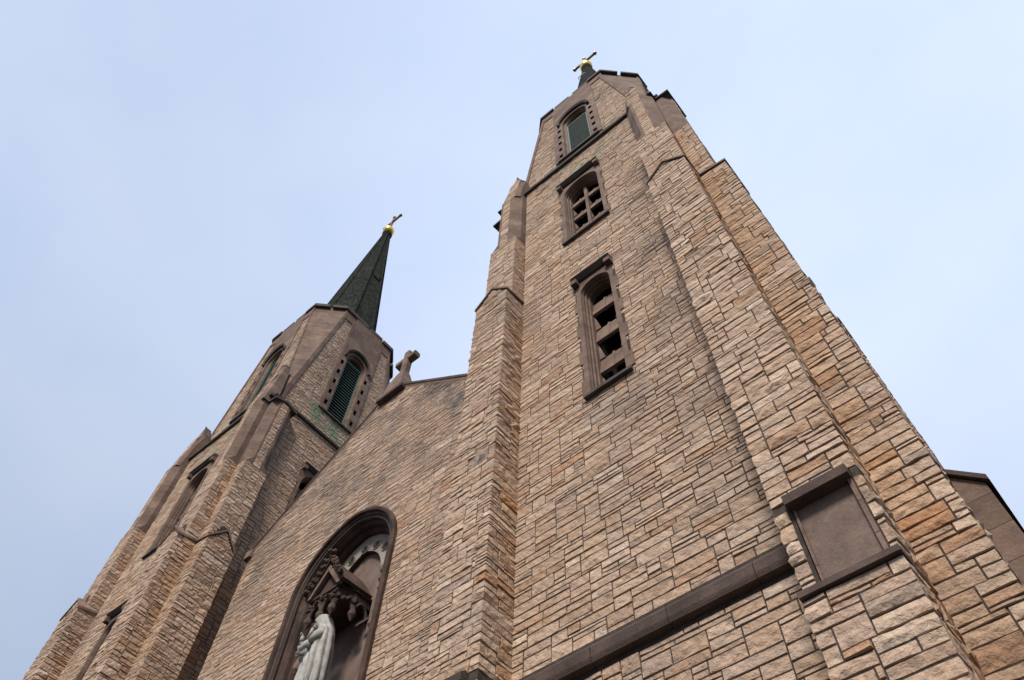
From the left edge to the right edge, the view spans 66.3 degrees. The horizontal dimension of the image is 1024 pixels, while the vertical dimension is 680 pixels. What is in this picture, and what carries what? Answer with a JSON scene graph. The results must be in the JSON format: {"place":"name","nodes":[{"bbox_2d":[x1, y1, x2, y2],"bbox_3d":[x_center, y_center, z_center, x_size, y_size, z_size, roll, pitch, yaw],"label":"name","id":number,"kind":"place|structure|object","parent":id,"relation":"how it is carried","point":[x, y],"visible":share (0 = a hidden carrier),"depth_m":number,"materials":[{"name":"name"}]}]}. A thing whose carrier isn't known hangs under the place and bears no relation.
{"place":"outdoors","nodes":[
{"label":"outdoors","id":0,"kind":"place"},
{"bbox_2d":[0,0,1023,679],"label":"sky","id":1,"kind":"structure","parent":0,"point":[182,181],"materials":[{"name":"blue"}]},
{"bbox_2d":[22,51,1023,679],"bbox_3d":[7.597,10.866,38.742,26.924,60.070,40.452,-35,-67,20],"label":"church","id":2,"kind":"structure","parent":0,"point":[662,429],"depth_m":14.23,"materials":[{"name":"stone"}]},
{"bbox_2d":[74,600,127,679],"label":"window","id":3,"kind":"structure","parent":2,"relation":"in","point":[112,616],"depth_m":24.48,"materials":[{"name":"brown stone"}]},
{"bbox_2d":[141,453,217,559],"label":"window","id":4,"kind":"structure","parent":2,"relation":"in","point":[196,477],"depth_m":30.08,"materials":[{"name":"brown stone"}]},
{"bbox_2d":[229,314,305,422],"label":"window","id":5,"kind":"structure","parent":2,"relation":"in","point":[270,363],"depth_m":38.84,"materials":[{"name":"brown stone"}]},
{"bbox_2d":[287,461,318,507],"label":"window","id":6,"kind":"structure","parent":2,"relation":"in","point":[308,472],"depth_m":30.87,"materials":[{"name":"brown stone"}]},
{"bbox_2d":[294,614,334,679],"bbox_3d":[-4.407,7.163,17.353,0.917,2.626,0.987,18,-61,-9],"label":"statue","id":7,"kind":"object","parent":2,"relation":"on","point":[315,652],"visible":1,"depth_m":17.29,"materials":[{"name":"stone"}]},
{"bbox_2d":[320,318,381,433],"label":"window","id":8,"kind":"structure","parent":2,"relation":"in","point":[343,398],"depth_m":38.46,"materials":[{"name":"brown stone"}]},
{"bbox_2d":[554,83,599,163],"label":"window","id":9,"kind":"structure","parent":2,"relation":"in","point":[576,124],"depth_m":32.15,"materials":[{"name":"brown stone"}]},
{"bbox_2d":[556,156,610,246],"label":"window","id":10,"kind":"structure","parent":2,"relation":"in","point":[583,201],"depth_m":24.19,"materials":[{"name":"brown stone"}]},
{"bbox_2d":[570,253,635,400],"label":"window","id":11,"kind":"structure","parent":2,"relation":"in","point":[605,357],"depth_m":17.05,"materials":[{"name":"brown stone"}]}
]}

